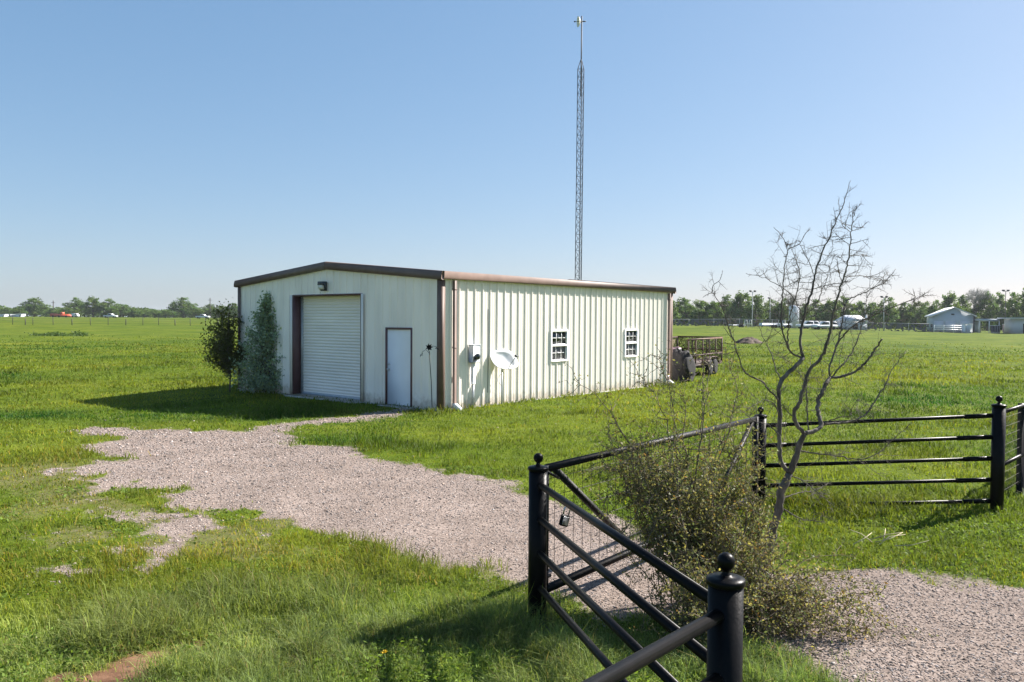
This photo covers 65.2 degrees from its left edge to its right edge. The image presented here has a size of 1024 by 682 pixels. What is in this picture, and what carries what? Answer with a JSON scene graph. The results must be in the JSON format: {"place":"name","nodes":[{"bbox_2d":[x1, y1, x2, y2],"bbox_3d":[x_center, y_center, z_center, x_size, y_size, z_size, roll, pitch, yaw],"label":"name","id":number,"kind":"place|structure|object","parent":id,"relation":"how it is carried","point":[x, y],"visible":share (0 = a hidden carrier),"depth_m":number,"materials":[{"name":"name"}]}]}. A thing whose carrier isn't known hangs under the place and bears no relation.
{"place":"outdoors","nodes":[
{"label":"outdoors","id":0,"kind":"place"},
{"bbox_2d":[0,570,877,681],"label":"grass","id":1,"kind":"structure","parent":0,"point":[502,634],"depth_m":5.77,"materials":[{"name":"green plant"}]},
{"bbox_2d":[0,316,1023,681],"bbox_3d":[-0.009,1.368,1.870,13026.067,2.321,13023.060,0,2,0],"label":"ground","id":2,"kind":"structure","parent":0,"point":[120,330],"depth_m":11.06,"materials":[{"name":"green plant"}]},
{"bbox_2d":[0,306,15,313],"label":"broadleaf tree","id":3,"kind":"object","parent":2,"relation":"on","point":[6,310],"visible":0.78,"depth_m":416.38,"materials":[{"name":"green plant"}]},
{"bbox_2d":[10,314,25,316],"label":"site cabin","id":4,"kind":"object","parent":2,"relation":"on","point":[18,315],"visible":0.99,"depth_m":349.88,"materials":[{"name":"white metal"}]},
{"bbox_2d":[10,308,27,313],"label":"broadleaf tree","id":5,"kind":"object","parent":2,"relation":"on","point":[14,311],"visible":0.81,"depth_m":373.83,"materials":[{"name":"green plant"}]},
{"bbox_2d":[15,297,49,316],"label":"broadleaf tree","id":6,"kind":"object","parent":2,"relation":"on","point":[34,309],"visible":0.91,"depth_m":412.32,"materials":[{"name":"green plant"}]},
{"bbox_2d":[40,308,58,316],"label":"broadleaf tree","id":7,"kind":"object","parent":2,"relation":"on","point":[47,313],"visible":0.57,"depth_m":403.78,"materials":[{"name":"green plant"}]},
{"bbox_2d":[24,330,93,335],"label":"weed patch","id":8,"kind":"object","parent":2,"relation":"on","point":[74,333],"visible":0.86,"depth_m":85.52,"materials":[{"name":"green plant"}]},
{"bbox_2d":[50,312,70,316],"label":"orange machine","id":9,"kind":"object","parent":2,"relation":"on","point":[62,314],"visible":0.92,"depth_m":351.86,"materials":[{"name":"paint"}]},
{"bbox_2d":[51,307,73,313],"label":"broadleaf tree","id":10,"kind":"object","parent":2,"relation":"on","point":[62,309],"visible":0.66,"depth_m":376.81,"materials":[{"name":"green plant"}]},
{"bbox_2d":[61,297,87,315],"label":"broadleaf tree","id":11,"kind":"object","parent":2,"relation":"on","point":[76,308],"visible":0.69,"depth_m":420.72,"materials":[{"name":"green plant"}]},
{"bbox_2d":[71,313,79,316],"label":"parked van","id":12,"kind":"object","parent":2,"relation":"on","point":[75,315],"visible":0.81,"depth_m":344.86,"materials":[{"name":"white paint"}]},
{"bbox_2d":[79,296,101,316],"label":"broadleaf tree","id":13,"kind":"object","parent":2,"relation":"on","point":[92,304],"visible":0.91,"depth_m":388.57,"materials":[{"name":"green plant"}]},
{"bbox_2d":[95,298,118,315],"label":"broadleaf tree","id":14,"kind":"object","parent":2,"relation":"on","point":[105,305],"visible":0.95,"depth_m":387.61,"materials":[{"name":"green plant"}]},
{"bbox_2d":[0,316,218,325],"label":"wire fence","id":15,"kind":"object","parent":2,"relation":"on","point":[90,321],"visible":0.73,"depth_m":142.81,"materials":[{"name":"metal"}]},
{"bbox_2d":[103,314,117,317],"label":"pickup truck","id":16,"kind":"object","parent":2,"relation":"on","point":[110,315],"visible":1,"depth_m":334.88,"materials":[{"name":"white paint"}]},
{"bbox_2d":[0,306,232,317],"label":"undergrowth","id":17,"kind":"object","parent":2,"relation":"on","point":[100,315],"visible":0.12,"depth_m":430.33,"materials":[{"name":"green plant"}]},
{"bbox_2d":[110,303,132,316],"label":"broadleaf tree","id":18,"kind":"object","parent":2,"relation":"on","point":[120,312],"visible":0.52,"depth_m":423.45,"materials":[{"name":"green plant"}]},
{"bbox_2d":[124,308,143,317],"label":"broadleaf tree","id":19,"kind":"object","parent":2,"relation":"on","point":[133,312],"visible":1,"depth_m":377.69,"materials":[{"name":"green plant"}]},
{"bbox_2d":[135,309,156,317],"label":"broadleaf tree","id":20,"kind":"object","parent":2,"relation":"on","point":[146,314],"visible":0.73,"depth_m":402.81,"materials":[{"name":"green plant"}]},
{"bbox_2d":[148,309,163,317],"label":"broadleaf tree","id":21,"kind":"object","parent":2,"relation":"on","point":[154,315],"visible":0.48,"depth_m":414.59,"materials":[{"name":"green plant"}]},
{"bbox_2d":[157,309,175,317],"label":"broadleaf tree","id":22,"kind":"object","parent":2,"relation":"on","point":[165,312],"visible":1,"depth_m":373.96,"materials":[{"name":"green plant"}]},
{"bbox_2d":[169,311,180,317],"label":"broadleaf tree","id":23,"kind":"object","parent":2,"relation":"on","point":[177,315],"visible":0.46,"depth_m":417.26,"materials":[{"name":"green plant"}]},
{"bbox_2d":[167,297,198,317],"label":"broadleaf tree","id":24,"kind":"object","parent":2,"relation":"on","point":[182,305],"visible":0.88,"depth_m":399.80,"materials":[{"name":"green plant"}]},
{"bbox_2d":[186,307,205,317],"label":"broadleaf tree","id":25,"kind":"object","parent":2,"relation":"on","point":[195,311],"visible":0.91,"depth_m":379.12,"materials":[{"name":"green plant"}]},
{"bbox_2d":[195,314,209,318],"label":"pickup truck","id":26,"kind":"object","parent":2,"relation":"on","point":[203,316],"visible":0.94,"depth_m":329.88,"materials":[{"name":"white paint"}]},
{"bbox_2d":[202,304,217,316],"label":"broadleaf tree","id":27,"kind":"object","parent":2,"relation":"on","point":[206,313],"visible":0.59,"depth_m":423.19,"materials":[{"name":"green plant"}]},
{"bbox_2d":[211,305,231,316],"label":"broadleaf tree","id":28,"kind":"object","parent":2,"relation":"on","point":[222,310],"visible":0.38,"depth_m":385.75,"materials":[{"name":"green plant"}]},
{"bbox_2d":[198,297,252,390],"bbox_3d":[-9.203,0.152,25.893,2.021,3.159,1.450,0,2,0],"label":"sapling tree","id":29,"kind":"object","parent":2,"relation":"on","point":[223,348],"visible":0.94,"depth_m":25.83,"materials":[{"name":"green plant"}]},
{"bbox_2d":[221,303,237,317],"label":"broadleaf tree","id":30,"kind":"object","parent":2,"relation":"on","point":[235,308],"visible":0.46,"depth_m":391.11,"materials":[{"name":"green plant"}]},
{"bbox_2d":[228,290,285,392],"bbox_3d":[-7.737,0.087,25.126,2.390,3.354,1.879,0,2,0],"label":"ornamental shrub","id":31,"kind":"object","parent":2,"relation":"on","point":[261,380],"visible":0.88,"depth_m":24.95,"materials":[{"name":"green plant"}]},
{"bbox_2d":[381,649,387,674],"bbox_3d":[-0.871,2.200,5.465,0.050,0.190,0.045,0,2,0],"label":"dandelion","id":32,"kind":"object","parent":2,"relation":"on","point":[384,651],"visible":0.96,"depth_m":5.46,"materials":[{"name":"yellow plant"}]},
{"bbox_2d":[420,343,437,409],"bbox_3d":[-2.088,0.975,20.225,0.481,1.828,0.096,0,2,0],"label":"garden stake","id":33,"kind":"object","parent":2,"relation":"on","point":[428,346],"visible":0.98,"depth_m":20.20,"materials":[{"name":"black paint"}]},
{"bbox_2d":[234,261,675,410],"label":"metal building","id":34,"kind":"structure","parent":2,"relation":"on","point":[362,332],"depth_m":23.22,"materials":[{"name":"beige paint"}]},
{"bbox_2d":[301,295,359,399],"bbox_3d":[-5.245,0.165,23.588,3.140,2.980,0.098,2,2,40],"label":"roll up door","id":35,"kind":"structure","parent":34,"relation":"in","point":[330,325],"depth_m":23.68,"materials":[{"name":"paint"}]},
{"bbox_2d":[550,330,567,361],"bbox_3d":[1.411,0.137,24.256,0.120,0.950,0.860,2,2,40],"label":"window","id":36,"kind":"structure","parent":34,"relation":"in","point":[559,338],"depth_m":24.30,"materials":[{"name":"white plastic"}]},
{"bbox_2d":[624,329,637,356],"bbox_3d":[4.065,0.069,27.445,0.120,0.950,0.840,2,2,40],"label":"window","id":37,"kind":"structure","parent":34,"relation":"in","point":[630,335],"depth_m":27.48,"materials":[{"name":"white plastic"}]},
{"bbox_2d":[3,303,984,324],"bbox_3d":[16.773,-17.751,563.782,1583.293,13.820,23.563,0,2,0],"label":"distant wood","id":38,"kind":"object","parent":2,"relation":"on","point":[126,305],"depth_m":562.72,"materials":[{"name":"green plant"}]},
{"bbox_2d":[490,349,517,403],"bbox_3d":[-0.214,1.090,21.906,0.803,1.730,0.713,0,2,0],"label":"satellite dish","id":39,"kind":"object","parent":2,"relation":"on","point":[502,359],"visible":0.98,"depth_m":21.96,"materials":[{"name":"metal"}]},
{"bbox_2d":[0,333,1023,656],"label":"grass","id":40,"kind":"structure","parent":2,"relation":"on","point":[214,595],"depth_m":12.47,"materials":[{"name":"green plant"}]},
{"bbox_2d":[0,463,1023,681],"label":"broadleaf weeds","id":41,"kind":"object","parent":2,"relation":"on","point":[78,660],"visible":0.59,"depth_m":7.15,"materials":[{"name":"green plant"}]},
{"bbox_2d":[574,16,585,279],"bbox_3d":[3.376,-7.499,40.809,0.524,17.910,0.519,2,2,41],"label":"radio mast","id":42,"kind":"object","parent":2,"relation":"on","point":[581,80],"visible":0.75,"depth_m":40.76,"materials":[{"name":"metal"}]},
{"bbox_2d":[528,453,745,681],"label":"pipe fence","id":43,"kind":"object","parent":2,"relation":"on","point":[720,622],"visible":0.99,"depth_m":4.20,"materials":[{"name":"black metal"}]},
{"bbox_2d":[544,416,758,592],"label":"field gate","id":44,"kind":"structure","parent":43,"relation":"attached to","point":[555,468],"depth_m":7.47,"materials":[{"name":"metal"}]},
{"bbox_2d":[559,507,570,526],"bbox_3d":[0.469,1.519,6.979,0.081,0.190,0.048,17,-6,-24],"label":"padlock","id":45,"kind":"object","parent":44,"relation":"hanging from","point":[564,520],"visible":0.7,"depth_m":6.96,"materials":[{"name":"silver metal"}]},
{"bbox_2d":[673,300,682,324],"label":"broadleaf tree","id":46,"kind":"object","parent":2,"relation":"on","point":[676,313],"visible":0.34,"depth_m":230.87,"materials":[{"name":"green plant"}]},
{"bbox_2d":[672,348,694,381],"bbox_3d":[6.524,0.917,30.775,0.875,1.322,1.005,-1,2,-34],"label":"covered machine","id":47,"kind":"object","parent":2,"relation":"on","point":[679,355],"visible":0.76,"depth_m":30.50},
{"bbox_2d":[683,357,695,375],"bbox_3d":[6.724,0.960,30.366,0.180,0.713,0.720,-12,-7,41],"label":"spare tyre","id":48,"kind":"object","parent":47,"relation":"attached to","point":[688,366],"visible":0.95,"depth_m":30.21,"materials":[{"name":"rubber"}]},
{"bbox_2d":[675,297,697,322],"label":"broadleaf tree","id":49,"kind":"object","parent":2,"relation":"on","point":[683,301],"visible":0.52,"depth_m":245.73,"materials":[{"name":"green plant"}]},
{"bbox_2d":[680,299,712,323],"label":"broadleaf tree","id":50,"kind":"object","parent":2,"relation":"on","point":[700,314],"visible":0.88,"depth_m":221.33,"materials":[{"name":"green plant"}]},
{"bbox_2d":[672,336,722,374],"bbox_3d":[7.000,0.633,33.842,2.610,1.577,6.554,1,2,29],"label":"utility trailer","id":51,"kind":"object","parent":2,"relation":"on","point":[703,339],"visible":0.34,"depth_m":36.23,"materials":[{"name":"metal"}]},
{"bbox_2d":[704,301,724,325],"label":"broadleaf tree","id":52,"kind":"object","parent":2,"relation":"on","point":[715,312],"visible":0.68,"depth_m":222.07,"materials":[{"name":"green plant"}]},
{"bbox_2d":[716,294,735,325],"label":"broadleaf tree","id":53,"kind":"object","parent":2,"relation":"on","point":[727,297],"visible":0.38,"depth_m":246.28,"materials":[{"name":"green plant"}]},
{"bbox_2d":[727,290,757,323],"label":"broadleaf tree","id":54,"kind":"object","parent":2,"relation":"on","point":[735,309],"visible":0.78,"depth_m":229.45,"materials":[{"name":"green plant"}]},
{"bbox_2d":[557,340,941,664],"bbox_3d":[1.895,1.294,6.729,2.724,2.613,1.937,0,2,-16],"label":"thorny shrub","id":55,"kind":"object","parent":2,"relation":"on","point":[695,560],"visible":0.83,"depth_m":6.71,"materials":[{"name":"green plant"}]},
{"bbox_2d":[736,337,763,343],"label":"earth mound","id":56,"kind":"object","parent":2,"relation":"on","point":[749,340],"visible":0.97,"depth_m":79.51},
{"bbox_2d":[749,290,755,327],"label":"light pole","id":57,"kind":"object","parent":2,"relation":"on","point":[752,305],"visible":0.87,"depth_m":189.73,"materials":[{"name":"grey metal"}]},
{"bbox_2d":[743,293,769,325],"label":"broadleaf tree","id":58,"kind":"object","parent":2,"relation":"on","point":[758,300],"visible":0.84,"depth_m":216.26,"materials":[{"name":"green plant"}]},
{"bbox_2d":[757,323,779,327],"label":"flat trailer","id":59,"kind":"object","parent":2,"relation":"on","point":[768,324],"visible":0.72,"depth_m":186.00,"materials":[{"name":"white paint"}]},
{"bbox_2d":[761,299,783,322],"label":"broadleaf tree","id":60,"kind":"object","parent":2,"relation":"on","point":[772,310],"visible":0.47,"depth_m":241.70,"materials":[{"name":"green plant"}]},
{"bbox_2d":[770,297,788,326],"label":"broadleaf tree","id":61,"kind":"object","parent":2,"relation":"on","point":[784,314],"visible":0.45,"depth_m":238.85,"materials":[{"name":"green plant"}]},
{"bbox_2d":[785,295,798,304],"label":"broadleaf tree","id":62,"kind":"object","parent":2,"relation":"on","point":[790,301],"visible":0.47,"depth_m":225.96,"materials":[{"name":"green plant"}]},
{"bbox_2d":[789,305,798,327],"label":"storage tank","id":63,"kind":"object","parent":2,"relation":"on","point":[795,318],"visible":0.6,"depth_m":190.86,"materials":[{"name":"grey metal"}]},
{"bbox_2d":[673,319,932,331],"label":"chain link fence","id":64,"kind":"object","parent":2,"relation":"on","point":[739,321],"visible":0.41,"depth_m":196.66,"materials":[{"name":"grey metal"}]},
{"bbox_2d":[795,321,814,328],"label":"pickup truck","id":65,"kind":"object","parent":2,"relation":"on","point":[808,323],"visible":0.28,"depth_m":180.13,"materials":[{"name":"white paint"}]},
{"bbox_2d":[799,303,815,323],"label":"broadleaf tree","id":66,"kind":"object","parent":2,"relation":"on","point":[807,316],"visible":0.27,"depth_m":233.70,"materials":[{"name":"green plant"}]},
{"bbox_2d":[806,299,824,321],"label":"broadleaf tree","id":67,"kind":"object","parent":2,"relation":"on","point":[818,311],"visible":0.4,"depth_m":245.14,"materials":[{"name":"green plant"}]},
{"bbox_2d":[701,182,940,575],"bbox_3d":[2.940,0.423,7.953,2.401,4.199,1.519,0,2,0],"label":"thorn tree","id":68,"kind":"object","parent":2,"relation":"on","point":[780,499],"visible":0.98,"depth_m":7.91,"materials":[{"name":"grey plant"}]},
{"bbox_2d":[811,321,837,329],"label":"pickup truck","id":69,"kind":"object","parent":2,"relation":"on","point":[819,325],"visible":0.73,"depth_m":178.07,"materials":[{"name":"white paint"}]},
{"bbox_2d":[816,298,842,321],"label":"broadleaf tree","id":70,"kind":"object","parent":2,"relation":"on","point":[826,315],"visible":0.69,"depth_m":219.51,"materials":[{"name":"green plant"}]},
{"bbox_2d":[823,322,840,328],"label":"pickup truck","id":71,"kind":"object","parent":2,"relation":"on","point":[836,323],"visible":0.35,"depth_m":187.02,"materials":[{"name":"white paint"}]},
{"bbox_2d":[673,306,1010,329],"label":"undergrowth","id":72,"kind":"object","parent":2,"relation":"on","point":[910,327],"visible":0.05,"depth_m":246.77,"materials":[{"name":"green plant"}]},
{"bbox_2d":[836,296,857,317],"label":"broadleaf tree","id":73,"kind":"object","parent":2,"relation":"on","point":[847,311],"visible":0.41,"depth_m":224.34,"materials":[{"name":"green plant"}]},
{"bbox_2d":[834,315,868,329],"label":"hipped building","id":74,"kind":"structure","parent":2,"relation":"on","point":[849,320],"depth_m":185.98,"materials":[{"name":"white paint"}]},
{"bbox_2d":[850,300,864,316],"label":"broadleaf tree","id":75,"kind":"object","parent":2,"relation":"on","point":[859,303],"visible":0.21,"depth_m":246.41,"materials":[{"name":"green plant"}]},
{"bbox_2d":[854,301,880,328],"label":"broadleaf tree","id":76,"kind":"object","parent":2,"relation":"on","point":[873,305],"visible":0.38,"depth_m":227.48,"materials":[{"name":"green plant"}]},
{"bbox_2d":[880,296,887,330],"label":"light pole","id":77,"kind":"object","parent":2,"relation":"on","point":[883,310],"visible":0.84,"depth_m":177.85,"materials":[{"name":"grey metal"}]},
{"bbox_2d":[869,297,899,328],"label":"broadleaf tree","id":78,"kind":"object","parent":2,"relation":"on","point":[893,312],"visible":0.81,"depth_m":217.33,"materials":[{"name":"green plant"}]},
{"bbox_2d":[754,396,1023,511],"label":"pipe fence","id":79,"kind":"object","parent":2,"relation":"on","point":[996,458],"visible":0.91,"depth_m":10.50,"materials":[{"name":"black metal"}]},
{"bbox_2d":[849,528,928,545],"bbox_3d":[4.129,2.168,8.852,0.764,0.098,0.430,1,2,12],"label":"dead branch","id":80,"kind":"object","parent":2,"relation":"on","point":[884,535],"visible":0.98,"depth_m":8.81,"materials":[{"name":"wood"}]},
{"bbox_2d":[892,302,914,328],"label":"broadleaf tree","id":81,"kind":"object","parent":2,"relation":"on","point":[901,314],"visible":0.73,"depth_m":243.17,"materials":[{"name":"green plant"}]},
{"bbox_2d":[907,301,929,327],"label":"broadleaf tree","id":82,"kind":"object","parent":2,"relation":"on","point":[917,317],"visible":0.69,"depth_m":236.74,"materials":[{"name":"green plant"}]},
{"bbox_2d":[919,299,943,325],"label":"broadleaf tree","id":83,"kind":"object","parent":2,"relation":"on","point":[932,308],"visible":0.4,"depth_m":215.42,"materials":[{"name":"green plant"}]},
{"bbox_2d":[934,325,961,332],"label":"pipe railing","id":84,"kind":"object","parent":2,"relation":"on","point":[943,327],"visible":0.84,"depth_m":175.88,"materials":[{"name":"white metal"}]},
{"bbox_2d":[924,307,976,332],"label":"gabled shed","id":85,"kind":"structure","parent":2,"relation":"on","point":[951,316],"depth_m":180.67,"materials":[{"name":"grey metal"}]},
{"bbox_2d":[934,321,943,331],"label":"shutter door","id":86,"kind":"structure","parent":85,"relation":"in","point":[935,322],"depth_m":181.50,"materials":[{"name":"grey metal"}]},
{"bbox_2d":[945,321,955,331],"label":"shutter door","id":87,"kind":"structure","parent":85,"relation":"in","point":[947,322],"depth_m":180.64,"materials":[{"name":"grey metal"}]},
{"bbox_2d":[960,321,969,331],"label":"shutter door","id":88,"kind":"structure","parent":85,"relation":"in","point":[961,322],"depth_m":179.67,"materials":[{"name":"grey metal"}]},
{"bbox_2d":[939,291,966,310],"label":"broadleaf tree","id":89,"kind":"object","parent":2,"relation":"on","point":[949,299],"visible":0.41,"depth_m":235.57,"materials":[{"name":"green plant"}]},
{"bbox_2d":[956,294,972,312],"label":"broadleaf tree","id":90,"kind":"object","parent":2,"relation":"on","point":[963,303],"visible":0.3,"depth_m":243.82,"materials":[{"name":"green plant"}]},
{"bbox_2d":[962,324,972,332],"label":"equipment cabinet","id":91,"kind":"object","parent":2,"relation":"on","point":[967,328],"visible":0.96,"depth_m":173.98,"materials":[{"name":"white metal"}]},
{"bbox_2d":[964,289,995,321],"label":"bare tree","id":92,"kind":"object","parent":2,"relation":"on","point":[976,299],"visible":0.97,"depth_m":227.04,"materials":[{"name":"grey plant"}]},
{"bbox_2d":[970,291,1001,330],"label":"broadleaf tree","id":93,"kind":"object","parent":2,"relation":"on","point":[992,307],"visible":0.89,"depth_m":226.27,"materials":[{"name":"green plant"}]},
{"bbox_2d":[974,319,999,332],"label":"canopy","id":94,"kind":"object","parent":2,"relation":"on","point":[977,329],"visible":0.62,"depth_m":177.99,"materials":[{"name":"grey metal"}]},
{"bbox_2d":[990,325,1000,332],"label":"equipment cabinet","id":95,"kind":"object","parent":2,"relation":"on","point":[994,328],"visible":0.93,"depth_m":175.99,"materials":[{"name":"metal"}]},
{"bbox_2d":[993,291,1007,327],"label":"broadleaf tree","id":96,"kind":"object","parent":2,"relation":"on","point":[1000,301],"visible":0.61,"depth_m":246.94,"materials":[{"name":"green plant"}]},
{"bbox_2d":[1002,290,1009,317],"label":"light pole","id":97,"kind":"object","parent":2,"relation":"on","point":[1005,300],"visible":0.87,"depth_m":185.74,"materials":[{"name":"grey metal"}]},
{"bbox_2d":[997,318,1023,333],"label":"flat roofed shed","id":98,"kind":"structure","parent":2,"relation":"on","point":[1014,325],"depth_m":173.07,"materials":[{"name":"metal"}]},
{"bbox_2d":[1003,292,1023,317],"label":"broadleaf tree","id":99,"kind":"object","parent":2,"relation":"on","point":[1010,310],"visible":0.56,"depth_m":225.09,"materials":[{"name":"green plant"}]},
{"bbox_2d":[1012,288,1023,317],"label":"broadleaf tree","id":100,"kind":"object","parent":2,"relation":"on","point":[1017,302],"visible":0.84,"depth_m":220.92,"materials":[{"name":"green plant"}]},
{"bbox_2d":[0,403,1023,681],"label":"gravel","id":101,"kind":"structure","parent":0,"point":[596,535],"depth_m":9.41,"materials":[{"name":"grey gravel"}]},
{"bbox_2d":[0,0,1023,316],"label":"sky","id":102,"kind":"structure","parent":0,"point":[154,153],"materials":[{"name":"blue"}]}
]}

